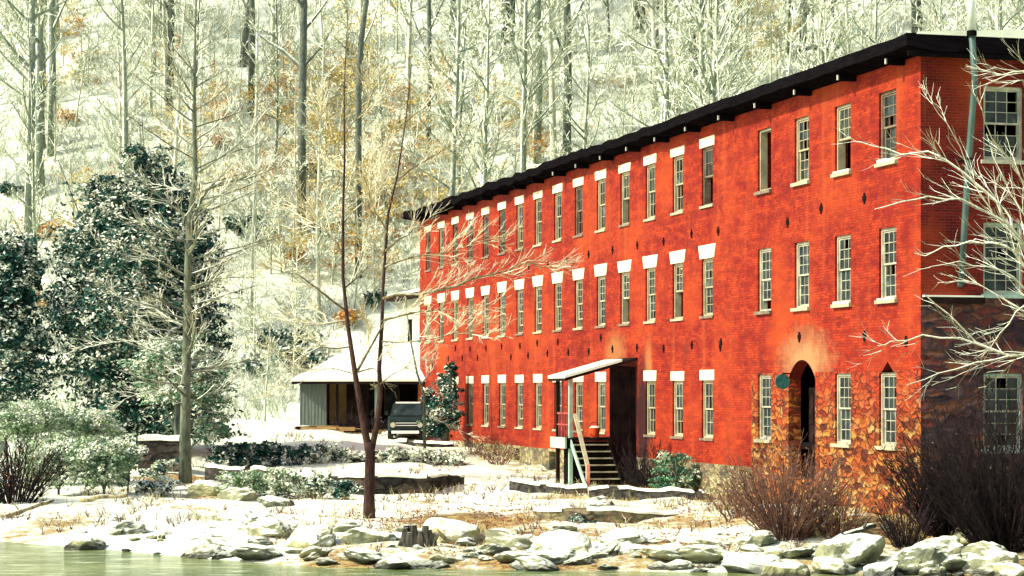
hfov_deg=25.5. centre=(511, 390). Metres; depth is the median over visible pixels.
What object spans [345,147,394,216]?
leafy sapling
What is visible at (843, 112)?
window
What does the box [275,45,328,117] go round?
leafy sapling
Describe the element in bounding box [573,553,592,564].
boulder
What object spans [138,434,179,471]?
stone ledge
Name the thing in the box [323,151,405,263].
leafy sapling
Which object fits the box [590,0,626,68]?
young bare tree
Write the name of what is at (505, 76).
young bare tree
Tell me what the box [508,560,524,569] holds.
boulder
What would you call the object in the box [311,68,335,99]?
leafy sapling
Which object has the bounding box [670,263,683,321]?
window
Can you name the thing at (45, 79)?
leafy sapling
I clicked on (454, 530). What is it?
boulder
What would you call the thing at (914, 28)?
forest tree
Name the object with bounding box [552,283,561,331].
window
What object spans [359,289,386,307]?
hillside shrub
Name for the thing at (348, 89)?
leafy sapling
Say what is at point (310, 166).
leafy sapling
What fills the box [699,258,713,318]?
window
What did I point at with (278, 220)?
young bare tree
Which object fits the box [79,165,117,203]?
leafy sapling
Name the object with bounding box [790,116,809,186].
window
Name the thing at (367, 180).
leafy sapling
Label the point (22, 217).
hillside shrub
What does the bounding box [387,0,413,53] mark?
forest tree
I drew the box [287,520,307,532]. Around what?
boulder
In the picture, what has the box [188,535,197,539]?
boulder
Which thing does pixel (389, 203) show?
leafy sapling
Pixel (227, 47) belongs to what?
young bare tree
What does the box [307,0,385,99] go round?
leafy sapling
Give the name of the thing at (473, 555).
boulder
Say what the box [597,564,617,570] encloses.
boulder
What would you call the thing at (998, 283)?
window
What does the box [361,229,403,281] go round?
leafy sapling
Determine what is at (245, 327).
young bare tree
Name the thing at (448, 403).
evergreen bush
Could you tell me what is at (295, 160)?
young bare tree
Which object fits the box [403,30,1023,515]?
mill building
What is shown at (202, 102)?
young bare tree
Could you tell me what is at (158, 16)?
young bare tree
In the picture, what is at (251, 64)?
hill tree
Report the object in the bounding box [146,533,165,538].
boulder
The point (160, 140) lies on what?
young bare tree
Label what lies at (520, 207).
window
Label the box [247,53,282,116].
leafy sapling
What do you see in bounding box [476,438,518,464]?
foundation weeds
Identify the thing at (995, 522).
dark bush
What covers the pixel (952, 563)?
boulder
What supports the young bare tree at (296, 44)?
on the ground at (478, 470)
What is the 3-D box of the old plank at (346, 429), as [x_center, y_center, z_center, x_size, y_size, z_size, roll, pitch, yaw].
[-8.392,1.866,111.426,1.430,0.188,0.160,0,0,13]
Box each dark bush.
[0,423,67,503]
[330,406,366,433]
[357,410,387,433]
[860,405,1021,537]
[866,488,939,548]
[872,368,1023,552]
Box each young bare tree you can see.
[0,0,21,74]
[0,109,12,157]
[1,216,57,338]
[10,38,28,98]
[14,57,46,144]
[27,247,56,349]
[29,277,83,408]
[43,62,74,161]
[44,64,64,121]
[55,121,82,178]
[56,0,109,126]
[56,119,84,215]
[58,138,119,235]
[66,11,104,96]
[66,120,104,206]
[98,63,154,152]
[118,0,138,32]
[125,0,174,45]
[127,68,163,156]
[140,55,170,124]
[141,2,167,38]
[143,75,182,150]
[159,0,198,36]
[177,0,201,32]
[180,95,211,164]
[182,0,211,39]
[182,26,214,120]
[198,1,235,98]
[200,0,243,53]
[206,15,247,109]
[212,255,281,396]
[214,308,243,394]
[216,82,286,214]
[220,65,264,176]
[223,0,244,44]
[226,194,258,297]
[226,255,272,340]
[228,226,280,357]
[241,151,302,272]
[244,281,298,421]
[250,170,292,273]
[255,10,286,96]
[264,178,303,268]
[265,0,317,49]
[266,249,334,389]
[268,0,297,53]
[271,69,325,224]
[277,229,320,322]
[284,0,314,114]
[287,105,312,156]
[296,37,341,169]
[307,37,327,95]
[308,147,363,280]
[314,142,395,310]
[318,0,344,86]
[329,192,400,311]
[335,47,381,130]
[343,117,370,184]
[350,0,379,48]
[366,53,397,153]
[366,92,424,237]
[373,0,399,18]
[389,200,419,290]
[392,43,443,188]
[397,0,413,51]
[404,145,442,209]
[405,105,440,188]
[433,80,452,161]
[450,30,493,126]
[463,54,501,185]
[496,31,515,117]
[497,79,541,172]
[516,1,571,85]
[517,2,554,35]
[541,0,571,32]
[542,44,561,102]
[546,6,574,78]
[583,0,606,51]
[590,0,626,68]
[598,116,616,143]
[614,0,652,131]
[616,2,646,65]
[634,22,674,119]
[644,34,685,118]
[660,20,696,103]
[695,1,746,53]
[757,0,799,65]
[784,1,810,62]
[823,7,865,56]
[945,0,966,25]
[953,0,966,27]
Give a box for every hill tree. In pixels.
[35,0,66,156]
[163,0,174,112]
[243,0,254,117]
[245,0,332,234]
[355,0,382,278]
[405,0,447,153]
[500,0,509,63]
[509,0,514,58]
[515,0,555,163]
[551,0,584,155]
[632,0,637,33]
[799,3,806,51]
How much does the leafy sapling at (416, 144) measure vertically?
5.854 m
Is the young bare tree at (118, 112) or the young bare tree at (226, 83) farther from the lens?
the young bare tree at (226, 83)
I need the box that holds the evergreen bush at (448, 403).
[416,360,467,440]
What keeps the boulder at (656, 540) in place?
on the ground at (478, 470)
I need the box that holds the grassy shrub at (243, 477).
[215,467,318,498]
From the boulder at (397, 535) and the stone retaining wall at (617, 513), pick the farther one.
the stone retaining wall at (617, 513)
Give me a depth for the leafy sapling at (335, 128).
147.94 m
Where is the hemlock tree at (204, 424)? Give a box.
[116,329,244,447]
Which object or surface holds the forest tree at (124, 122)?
on the ground at (478, 470)
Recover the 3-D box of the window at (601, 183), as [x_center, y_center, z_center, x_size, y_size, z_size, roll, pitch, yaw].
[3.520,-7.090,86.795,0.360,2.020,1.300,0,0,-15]
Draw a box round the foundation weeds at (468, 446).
[456,427,487,453]
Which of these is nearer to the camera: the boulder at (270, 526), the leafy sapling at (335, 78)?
the boulder at (270, 526)
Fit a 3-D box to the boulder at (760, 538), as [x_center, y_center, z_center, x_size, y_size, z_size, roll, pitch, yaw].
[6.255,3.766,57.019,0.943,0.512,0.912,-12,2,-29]
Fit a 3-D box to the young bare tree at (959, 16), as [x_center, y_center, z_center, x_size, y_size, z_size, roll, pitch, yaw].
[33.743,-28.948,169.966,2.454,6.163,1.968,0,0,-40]
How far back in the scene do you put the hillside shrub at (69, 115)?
160.94 m
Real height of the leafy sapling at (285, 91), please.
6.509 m
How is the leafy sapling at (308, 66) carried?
on the ground at (478, 470)
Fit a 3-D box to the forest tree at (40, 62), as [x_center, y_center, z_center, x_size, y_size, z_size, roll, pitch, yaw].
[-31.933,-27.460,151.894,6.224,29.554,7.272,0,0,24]
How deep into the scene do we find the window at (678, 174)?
78.55 m
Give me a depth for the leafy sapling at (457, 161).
145.33 m
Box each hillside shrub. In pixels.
[0,181,23,196]
[10,216,48,236]
[19,292,49,306]
[38,219,62,237]
[56,108,81,123]
[210,135,233,148]
[223,216,250,235]
[232,212,269,235]
[235,352,268,376]
[249,225,278,247]
[255,328,283,349]
[270,345,308,372]
[272,325,324,353]
[282,246,311,265]
[293,163,321,177]
[298,350,327,369]
[313,218,341,237]
[332,308,367,329]
[334,308,360,323]
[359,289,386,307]
[810,35,842,51]
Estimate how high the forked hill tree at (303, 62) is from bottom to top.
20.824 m
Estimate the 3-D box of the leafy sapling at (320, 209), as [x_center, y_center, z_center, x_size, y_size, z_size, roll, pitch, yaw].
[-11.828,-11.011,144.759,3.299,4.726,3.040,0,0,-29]
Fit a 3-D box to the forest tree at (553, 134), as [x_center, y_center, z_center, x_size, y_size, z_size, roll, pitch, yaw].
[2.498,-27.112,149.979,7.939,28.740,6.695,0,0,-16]
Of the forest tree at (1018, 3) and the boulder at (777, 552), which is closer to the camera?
the boulder at (777, 552)
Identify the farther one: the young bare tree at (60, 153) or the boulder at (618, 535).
the young bare tree at (60, 153)
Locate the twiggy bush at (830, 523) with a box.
[789,459,885,538]
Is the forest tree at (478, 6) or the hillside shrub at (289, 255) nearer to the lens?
the hillside shrub at (289, 255)
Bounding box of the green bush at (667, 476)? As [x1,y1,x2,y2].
[648,449,701,488]
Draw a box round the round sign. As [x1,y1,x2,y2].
[775,373,791,388]
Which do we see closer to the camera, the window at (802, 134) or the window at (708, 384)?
the window at (802, 134)
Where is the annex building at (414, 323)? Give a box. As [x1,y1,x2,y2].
[386,289,419,342]
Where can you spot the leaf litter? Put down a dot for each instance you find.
(435, 512)
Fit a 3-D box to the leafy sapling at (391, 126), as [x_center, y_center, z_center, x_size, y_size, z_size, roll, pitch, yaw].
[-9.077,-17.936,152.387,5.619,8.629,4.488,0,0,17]
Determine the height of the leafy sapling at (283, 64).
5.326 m
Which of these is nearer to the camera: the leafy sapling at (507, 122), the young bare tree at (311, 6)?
the leafy sapling at (507, 122)
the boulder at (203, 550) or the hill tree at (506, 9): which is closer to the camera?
the boulder at (203, 550)
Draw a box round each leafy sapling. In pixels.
[24,61,82,117]
[36,157,100,243]
[55,0,80,65]
[56,8,97,64]
[69,150,112,183]
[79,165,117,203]
[128,90,198,174]
[140,41,183,93]
[150,105,189,154]
[154,35,183,72]
[171,71,231,175]
[188,135,244,229]
[198,61,232,132]
[202,91,231,148]
[215,68,260,125]
[218,161,286,213]
[246,95,311,181]
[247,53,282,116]
[249,79,281,127]
[250,130,286,191]
[258,168,290,223]
[260,192,315,279]
[262,160,292,198]
[265,39,297,105]
[265,42,298,121]
[265,67,296,116]
[274,104,345,206]
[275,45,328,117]
[282,49,328,101]
[282,112,307,149]
[285,36,327,81]
[285,202,322,244]
[286,47,332,117]
[287,102,327,141]
[293,108,323,161]
[297,95,354,208]
[297,126,352,212]
[300,183,352,252]
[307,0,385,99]
[307,57,376,189]
[308,169,357,262]
[308,202,359,284]
[309,91,363,174]
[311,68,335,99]
[316,87,347,115]
[318,33,356,96]
[320,24,377,111]
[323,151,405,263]
[325,144,392,251]
[329,62,373,117]
[329,122,353,165]
[330,47,364,101]
[330,179,386,260]
[332,63,417,162]
[333,48,375,99]
[340,155,417,290]
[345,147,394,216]
[347,1,397,106]
[347,154,381,212]
[350,23,391,91]
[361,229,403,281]
[363,74,412,154]
[363,245,394,286]
[366,78,417,135]
[366,157,403,220]
[370,129,408,180]
[374,190,409,241]
[375,161,417,228]
[376,187,400,216]
[384,90,441,161]
[386,146,413,196]
[387,111,431,188]
[389,58,443,135]
[396,143,456,204]
[401,41,463,129]
[407,203,424,233]
[412,124,473,203]
[415,36,460,98]
[426,48,459,109]
[426,141,481,197]
[445,143,507,196]
[448,71,533,181]
[469,70,515,116]
[495,57,557,141]
[526,127,549,168]
[657,32,705,84]
[723,0,785,89]
[734,0,777,48]
[738,0,800,79]
[752,19,786,58]
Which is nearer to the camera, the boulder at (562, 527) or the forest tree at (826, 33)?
the boulder at (562, 527)
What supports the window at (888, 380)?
in the mill building at (739, 252)
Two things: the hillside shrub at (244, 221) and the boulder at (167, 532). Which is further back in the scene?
the hillside shrub at (244, 221)
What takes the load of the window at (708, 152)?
in the mill building at (739, 252)
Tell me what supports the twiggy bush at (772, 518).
on the ground at (478, 470)
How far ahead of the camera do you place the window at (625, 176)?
84.37 m
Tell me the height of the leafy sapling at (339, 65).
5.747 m
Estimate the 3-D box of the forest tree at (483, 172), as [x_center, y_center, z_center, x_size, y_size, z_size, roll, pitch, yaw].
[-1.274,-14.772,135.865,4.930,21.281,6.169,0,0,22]
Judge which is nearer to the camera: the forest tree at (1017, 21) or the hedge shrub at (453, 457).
the hedge shrub at (453, 457)
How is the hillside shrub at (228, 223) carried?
on the ground at (478, 470)
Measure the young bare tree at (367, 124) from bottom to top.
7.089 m
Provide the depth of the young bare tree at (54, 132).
156.62 m
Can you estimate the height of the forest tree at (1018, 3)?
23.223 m
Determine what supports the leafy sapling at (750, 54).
on the ground at (478, 470)
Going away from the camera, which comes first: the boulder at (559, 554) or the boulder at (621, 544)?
the boulder at (559, 554)
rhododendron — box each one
[134,475,181,496]
[137,457,179,481]
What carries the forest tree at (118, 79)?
on the ground at (478, 470)
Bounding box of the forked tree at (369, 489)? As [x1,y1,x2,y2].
[239,32,585,518]
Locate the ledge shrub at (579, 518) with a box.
[566,513,597,523]
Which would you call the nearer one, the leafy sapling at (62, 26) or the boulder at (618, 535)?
the boulder at (618, 535)
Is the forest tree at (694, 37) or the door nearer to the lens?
the door
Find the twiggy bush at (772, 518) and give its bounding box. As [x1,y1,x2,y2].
[711,429,865,541]
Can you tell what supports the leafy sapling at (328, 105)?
on the ground at (478, 470)
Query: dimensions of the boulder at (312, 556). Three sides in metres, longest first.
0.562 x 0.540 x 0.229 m
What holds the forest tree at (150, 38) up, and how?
on the ground at (478, 470)
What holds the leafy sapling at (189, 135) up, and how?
on the ground at (478, 470)
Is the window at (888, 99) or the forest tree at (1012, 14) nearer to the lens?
the window at (888, 99)
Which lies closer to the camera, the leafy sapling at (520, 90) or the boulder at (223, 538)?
the boulder at (223, 538)
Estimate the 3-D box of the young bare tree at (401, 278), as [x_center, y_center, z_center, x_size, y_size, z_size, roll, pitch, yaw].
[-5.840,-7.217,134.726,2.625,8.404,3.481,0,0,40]
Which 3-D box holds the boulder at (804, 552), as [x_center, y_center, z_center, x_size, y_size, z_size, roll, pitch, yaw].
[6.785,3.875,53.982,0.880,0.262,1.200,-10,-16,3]
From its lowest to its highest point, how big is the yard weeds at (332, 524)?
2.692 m
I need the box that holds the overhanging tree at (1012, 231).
[838,30,1023,400]
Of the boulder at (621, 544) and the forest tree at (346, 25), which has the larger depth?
the forest tree at (346, 25)
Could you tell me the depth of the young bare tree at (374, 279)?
137.85 m
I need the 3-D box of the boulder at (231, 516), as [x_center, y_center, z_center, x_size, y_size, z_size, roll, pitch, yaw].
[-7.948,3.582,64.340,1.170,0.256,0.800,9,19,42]
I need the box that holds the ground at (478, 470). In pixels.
[0,0,1023,575]
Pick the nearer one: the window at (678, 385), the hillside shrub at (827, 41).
the window at (678, 385)
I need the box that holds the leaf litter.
[94,474,781,567]
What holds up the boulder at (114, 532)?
on the ground at (478, 470)
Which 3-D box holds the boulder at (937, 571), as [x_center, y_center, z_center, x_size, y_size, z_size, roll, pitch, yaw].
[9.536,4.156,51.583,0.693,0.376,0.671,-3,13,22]
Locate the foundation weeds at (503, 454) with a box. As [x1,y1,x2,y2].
[477,440,518,464]
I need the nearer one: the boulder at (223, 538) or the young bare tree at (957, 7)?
the boulder at (223, 538)
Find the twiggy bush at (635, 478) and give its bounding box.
[612,436,670,488]
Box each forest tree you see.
[0,0,75,199]
[0,0,81,269]
[0,13,12,128]
[0,215,25,232]
[4,0,69,307]
[6,0,59,148]
[9,0,68,105]
[55,0,59,40]
[78,0,165,209]
[88,0,154,195]
[118,1,120,29]
[131,0,167,116]
[135,0,252,285]
[137,0,180,99]
[140,0,156,76]
[172,0,235,113]
[220,0,293,332]
[235,0,298,189]
[239,0,248,66]
[263,0,295,88]
[270,0,275,65]
[281,0,348,178]
[292,16,357,327]
[327,0,364,116]
[348,0,404,147]
[358,0,364,76]
[362,10,404,244]
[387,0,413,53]
[388,0,512,195]
[389,0,455,127]
[430,0,497,194]
[440,0,535,189]
[442,0,490,105]
[448,0,455,39]
[454,0,505,77]
[461,0,514,157]
[485,0,577,171]
[494,0,614,159]
[522,0,571,37]
[548,0,622,156]
[557,0,572,66]
[602,0,612,51]
[606,2,644,136]
[608,0,724,126]
[630,0,670,83]
[632,0,694,106]
[638,0,644,32]
[642,0,774,122]
[644,0,727,118]
[647,0,761,119]
[655,0,658,48]
[656,0,712,93]
[663,0,760,113]
[671,0,768,117]
[675,0,762,94]
[685,1,697,98]
[692,12,748,105]
[734,0,745,46]
[734,0,767,65]
[752,0,791,82]
[767,0,810,77]
[779,0,883,73]
[784,0,790,57]
[794,0,861,66]
[797,0,817,42]
[797,0,817,70]
[798,0,840,70]
[807,0,847,67]
[829,0,834,60]
[834,0,884,52]
[841,0,901,48]
[846,0,903,54]
[870,0,888,40]
[896,17,905,36]
[903,0,967,31]
[911,0,923,32]
[919,0,950,30]
[922,0,949,30]
[946,0,967,30]
[947,0,1013,30]
[956,0,1014,29]
[958,0,1023,29]
[976,0,1023,29]
[980,0,1008,29]
[994,0,1023,29]
[1003,0,1023,29]
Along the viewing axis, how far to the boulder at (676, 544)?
55.39 m
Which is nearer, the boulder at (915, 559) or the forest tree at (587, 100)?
the boulder at (915, 559)
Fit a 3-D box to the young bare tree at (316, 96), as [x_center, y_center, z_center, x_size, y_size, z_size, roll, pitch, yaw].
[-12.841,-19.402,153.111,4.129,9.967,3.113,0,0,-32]
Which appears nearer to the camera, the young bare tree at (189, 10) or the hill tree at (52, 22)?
the hill tree at (52, 22)
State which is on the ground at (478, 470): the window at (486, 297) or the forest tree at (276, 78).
the forest tree at (276, 78)
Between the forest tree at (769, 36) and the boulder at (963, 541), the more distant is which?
the forest tree at (769, 36)
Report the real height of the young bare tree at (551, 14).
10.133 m
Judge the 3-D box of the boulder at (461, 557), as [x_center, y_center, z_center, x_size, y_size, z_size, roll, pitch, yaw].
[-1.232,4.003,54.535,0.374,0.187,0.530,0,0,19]
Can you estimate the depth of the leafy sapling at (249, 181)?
145.35 m
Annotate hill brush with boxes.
[0,0,1012,419]
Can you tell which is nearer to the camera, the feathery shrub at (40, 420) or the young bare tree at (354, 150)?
the feathery shrub at (40, 420)
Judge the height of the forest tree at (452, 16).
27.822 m
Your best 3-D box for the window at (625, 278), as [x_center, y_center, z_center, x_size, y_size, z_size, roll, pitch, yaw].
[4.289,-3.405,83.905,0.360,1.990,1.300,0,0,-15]
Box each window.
[369,388,374,414]
[384,388,399,414]
[408,319,411,342]
[424,232,430,271]
[424,305,429,343]
[437,302,443,342]
[438,228,443,268]
[451,224,457,265]
[451,300,457,340]
[466,219,472,262]
[466,298,472,339]
[466,383,472,425]
[481,214,488,258]
[481,295,488,338]
[481,383,488,426]
[497,209,505,255]
[497,292,505,336]
[497,383,505,427]
[514,204,523,251]
[514,289,523,335]
[514,383,523,428]
[533,198,541,246]
[533,286,541,333]
[533,383,541,429]
[552,192,561,242]
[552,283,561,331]
[552,382,560,430]
[573,186,582,237]
[573,279,582,329]
[573,382,582,432]
[594,179,605,232]
[594,276,605,327]
[598,382,605,433]
[618,171,629,227]
[618,272,629,325]
[643,164,655,221]
[643,267,655,323]
[643,381,655,436]
[670,155,683,215]
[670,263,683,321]
[670,381,683,438]
[699,146,713,208]
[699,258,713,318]
[699,380,713,440]
[754,128,771,195]
[754,248,771,314]
[754,375,771,442]
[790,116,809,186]
[790,241,809,311]
[830,103,851,177]
[830,234,851,307]
[830,373,851,447]
[874,89,897,167]
[874,227,897,303]
[874,372,897,450]
[981,86,1023,164]
[981,222,1023,298]
[981,374,1021,453]
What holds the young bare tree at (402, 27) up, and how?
on the ground at (478, 470)
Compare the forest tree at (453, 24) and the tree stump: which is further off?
the forest tree at (453, 24)
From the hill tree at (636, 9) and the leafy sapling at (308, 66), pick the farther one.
the hill tree at (636, 9)
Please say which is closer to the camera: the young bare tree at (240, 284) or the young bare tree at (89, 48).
the young bare tree at (240, 284)
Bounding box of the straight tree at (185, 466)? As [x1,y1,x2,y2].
[65,0,312,482]
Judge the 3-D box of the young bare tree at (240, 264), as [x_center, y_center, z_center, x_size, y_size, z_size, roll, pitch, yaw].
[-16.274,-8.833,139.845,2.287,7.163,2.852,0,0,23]
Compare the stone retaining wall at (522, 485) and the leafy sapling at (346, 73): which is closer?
the stone retaining wall at (522, 485)
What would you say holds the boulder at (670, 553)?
on the ground at (478, 470)
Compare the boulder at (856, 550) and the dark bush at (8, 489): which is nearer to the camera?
the boulder at (856, 550)
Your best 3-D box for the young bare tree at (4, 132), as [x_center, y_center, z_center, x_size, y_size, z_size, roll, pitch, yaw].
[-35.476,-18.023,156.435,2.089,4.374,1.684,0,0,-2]
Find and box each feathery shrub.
[0,397,71,473]
[0,430,112,494]
[48,405,127,447]
[61,433,143,493]
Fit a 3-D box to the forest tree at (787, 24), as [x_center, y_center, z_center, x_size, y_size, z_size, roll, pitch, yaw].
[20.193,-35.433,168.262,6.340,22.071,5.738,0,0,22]
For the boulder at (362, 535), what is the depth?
57.16 m
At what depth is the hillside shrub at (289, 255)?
142.75 m
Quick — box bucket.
[589,422,599,436]
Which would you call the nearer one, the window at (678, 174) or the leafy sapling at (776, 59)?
the window at (678, 174)
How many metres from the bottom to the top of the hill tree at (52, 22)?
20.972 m
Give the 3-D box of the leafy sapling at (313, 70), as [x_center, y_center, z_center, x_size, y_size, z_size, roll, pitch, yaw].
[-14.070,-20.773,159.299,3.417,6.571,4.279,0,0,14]
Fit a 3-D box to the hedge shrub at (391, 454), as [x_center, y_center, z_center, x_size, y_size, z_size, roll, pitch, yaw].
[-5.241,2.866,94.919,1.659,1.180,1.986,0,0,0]
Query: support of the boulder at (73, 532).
on the ground at (478, 470)
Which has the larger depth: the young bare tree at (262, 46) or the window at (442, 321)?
the young bare tree at (262, 46)
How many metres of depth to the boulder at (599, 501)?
67.93 m
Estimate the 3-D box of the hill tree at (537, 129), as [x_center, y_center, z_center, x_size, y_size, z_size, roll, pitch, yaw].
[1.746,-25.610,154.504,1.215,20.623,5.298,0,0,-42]
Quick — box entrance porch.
[548,357,639,487]
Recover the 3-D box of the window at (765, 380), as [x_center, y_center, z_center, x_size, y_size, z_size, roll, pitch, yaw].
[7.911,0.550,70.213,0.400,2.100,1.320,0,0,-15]
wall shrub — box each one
[298,473,339,498]
[331,479,363,499]
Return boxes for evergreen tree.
[0,220,62,455]
[33,118,246,446]
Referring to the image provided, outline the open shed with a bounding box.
[291,343,424,427]
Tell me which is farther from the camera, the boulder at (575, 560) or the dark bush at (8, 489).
the dark bush at (8, 489)
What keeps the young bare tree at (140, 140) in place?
on the ground at (478, 470)
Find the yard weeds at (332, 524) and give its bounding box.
[0,421,852,554]
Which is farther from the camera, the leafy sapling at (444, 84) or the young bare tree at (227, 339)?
the leafy sapling at (444, 84)
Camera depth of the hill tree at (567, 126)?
154.54 m
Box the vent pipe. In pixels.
[956,0,977,287]
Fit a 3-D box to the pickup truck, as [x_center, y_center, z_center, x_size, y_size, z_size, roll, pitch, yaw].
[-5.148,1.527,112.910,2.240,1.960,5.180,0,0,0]
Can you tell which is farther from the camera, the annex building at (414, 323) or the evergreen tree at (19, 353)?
the annex building at (414, 323)
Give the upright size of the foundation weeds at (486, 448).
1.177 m
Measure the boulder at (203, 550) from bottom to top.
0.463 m
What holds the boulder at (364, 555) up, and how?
on the ground at (478, 470)
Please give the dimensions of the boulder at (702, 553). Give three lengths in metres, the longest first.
1.505 x 1.303 x 0.518 m
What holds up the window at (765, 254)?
in the mill building at (739, 252)
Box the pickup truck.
[385,402,427,439]
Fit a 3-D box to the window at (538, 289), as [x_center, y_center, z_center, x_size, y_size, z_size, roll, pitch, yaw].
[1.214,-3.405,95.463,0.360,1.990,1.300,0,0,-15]
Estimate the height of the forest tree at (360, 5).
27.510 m
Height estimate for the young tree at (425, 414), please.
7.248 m
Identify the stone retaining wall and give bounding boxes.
[205,463,464,494]
[392,438,453,446]
[509,477,586,493]
[533,506,677,523]
[588,485,709,500]
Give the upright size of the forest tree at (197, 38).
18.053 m
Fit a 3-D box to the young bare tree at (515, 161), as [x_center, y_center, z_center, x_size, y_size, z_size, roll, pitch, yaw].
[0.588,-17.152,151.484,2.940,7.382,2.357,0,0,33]
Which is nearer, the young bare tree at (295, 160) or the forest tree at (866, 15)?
the young bare tree at (295, 160)
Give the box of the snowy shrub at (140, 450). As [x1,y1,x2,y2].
[123,445,148,492]
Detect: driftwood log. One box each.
[0,493,53,517]
[79,486,128,501]
[832,516,876,538]
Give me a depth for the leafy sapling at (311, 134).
154.37 m
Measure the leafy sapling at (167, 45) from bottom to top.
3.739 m
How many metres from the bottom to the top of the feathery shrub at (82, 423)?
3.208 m
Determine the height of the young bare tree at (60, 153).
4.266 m
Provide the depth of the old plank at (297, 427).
111.78 m
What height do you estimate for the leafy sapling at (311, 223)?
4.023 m
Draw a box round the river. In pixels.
[0,542,917,575]
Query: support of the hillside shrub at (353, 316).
on the ground at (478, 470)
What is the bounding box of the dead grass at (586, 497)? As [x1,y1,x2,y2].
[205,482,752,563]
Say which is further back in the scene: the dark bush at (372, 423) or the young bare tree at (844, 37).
the young bare tree at (844, 37)
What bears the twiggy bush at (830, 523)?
on the ground at (478, 470)
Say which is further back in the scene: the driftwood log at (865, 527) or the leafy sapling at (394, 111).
the leafy sapling at (394, 111)
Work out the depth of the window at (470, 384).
107.50 m
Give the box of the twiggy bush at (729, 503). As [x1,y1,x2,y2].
[698,462,777,518]
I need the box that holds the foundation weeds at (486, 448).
[469,436,500,458]
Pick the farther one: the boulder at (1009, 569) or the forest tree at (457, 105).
the forest tree at (457, 105)
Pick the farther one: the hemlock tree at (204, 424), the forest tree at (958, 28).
the forest tree at (958, 28)
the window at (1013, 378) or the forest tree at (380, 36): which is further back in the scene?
the forest tree at (380, 36)
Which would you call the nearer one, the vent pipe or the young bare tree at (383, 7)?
the vent pipe
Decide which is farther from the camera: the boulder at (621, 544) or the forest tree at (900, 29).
the forest tree at (900, 29)
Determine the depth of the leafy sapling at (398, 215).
146.59 m
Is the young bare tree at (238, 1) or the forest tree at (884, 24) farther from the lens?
the young bare tree at (238, 1)
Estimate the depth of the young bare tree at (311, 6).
172.85 m
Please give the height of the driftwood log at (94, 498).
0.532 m
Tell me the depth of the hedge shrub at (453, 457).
95.64 m
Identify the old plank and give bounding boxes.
[294,427,336,428]
[295,426,316,429]
[327,427,355,430]
[344,429,371,432]
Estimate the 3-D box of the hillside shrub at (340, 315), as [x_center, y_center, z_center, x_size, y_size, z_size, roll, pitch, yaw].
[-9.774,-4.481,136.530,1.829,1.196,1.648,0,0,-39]
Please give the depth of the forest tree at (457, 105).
139.15 m
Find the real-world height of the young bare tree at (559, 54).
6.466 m
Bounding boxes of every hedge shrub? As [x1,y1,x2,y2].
[205,441,239,464]
[227,441,257,466]
[246,439,279,467]
[268,441,306,465]
[287,443,322,465]
[310,443,340,464]
[332,446,362,462]
[353,449,387,462]
[375,446,403,462]
[398,448,428,462]
[418,446,453,465]
[434,449,468,465]
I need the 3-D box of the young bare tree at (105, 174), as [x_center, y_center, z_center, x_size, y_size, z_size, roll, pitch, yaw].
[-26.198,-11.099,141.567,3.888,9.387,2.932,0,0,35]
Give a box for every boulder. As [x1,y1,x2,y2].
[64,536,105,550]
[69,530,78,534]
[107,513,125,520]
[109,521,147,534]
[109,529,122,534]
[129,537,140,540]
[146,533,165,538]
[163,530,170,534]
[184,543,222,558]
[187,480,231,497]
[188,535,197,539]
[200,529,253,546]
[211,511,244,522]
[214,551,234,559]
[217,487,259,500]
[230,519,246,530]
[230,543,282,560]
[241,510,274,525]
[247,516,290,537]
[247,536,272,545]
[257,495,294,507]
[284,524,335,548]
[285,548,303,552]
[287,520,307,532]
[298,546,333,557]
[302,552,322,560]
[315,557,337,565]
[333,522,360,531]
[337,553,349,560]
[341,527,396,544]
[343,547,385,564]
[373,555,410,569]
[386,553,432,568]
[392,532,401,540]
[397,524,420,531]
[412,544,423,549]
[421,518,483,543]
[428,561,449,568]
[429,554,457,563]
[454,537,477,545]
[455,553,468,560]
[462,547,476,552]
[467,552,479,557]
[478,555,493,560]
[479,544,509,554]
[484,528,532,550]
[493,550,549,562]
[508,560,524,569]
[515,555,558,571]
[523,534,535,538]
[528,531,591,553]
[530,529,568,542]
[537,543,577,564]
[545,525,577,531]
[553,499,577,508]
[562,556,590,564]
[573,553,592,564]
[583,496,615,507]
[587,547,603,554]
[588,553,608,558]
[594,541,619,552]
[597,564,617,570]
[600,528,644,543]
[616,544,646,554]
[617,542,632,546]
[623,526,654,541]
[630,554,641,557]
[640,545,682,560]
[641,530,656,538]
[647,537,669,543]
[647,561,665,569]
[662,542,682,547]
[665,559,691,570]
[678,544,729,563]
[690,568,707,572]
[694,538,729,545]
[704,563,714,567]
[721,552,770,573]
[737,536,748,544]
[739,544,763,551]
[745,530,776,546]
[760,554,779,561]
[760,561,810,575]
[763,549,783,558]
[781,546,814,557]
[811,557,858,574]
[814,533,884,566]
[863,561,898,575]
[878,555,890,560]
[880,556,890,561]
[890,543,946,574]
[914,536,963,555]
[917,566,945,575]
[941,554,965,571]
[950,528,976,544]
[951,572,964,575]
[955,541,1018,575]
[989,542,1008,551]
[993,562,1023,575]
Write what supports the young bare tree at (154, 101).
on the ground at (478, 470)
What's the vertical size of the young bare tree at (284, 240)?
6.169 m
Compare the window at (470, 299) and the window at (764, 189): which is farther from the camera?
the window at (470, 299)
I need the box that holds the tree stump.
[397,525,450,547]
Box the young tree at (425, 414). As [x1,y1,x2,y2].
[383,299,486,449]
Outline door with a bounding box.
[809,388,814,477]
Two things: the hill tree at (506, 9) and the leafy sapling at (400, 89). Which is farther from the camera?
the hill tree at (506, 9)
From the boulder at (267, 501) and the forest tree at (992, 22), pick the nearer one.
the boulder at (267, 501)

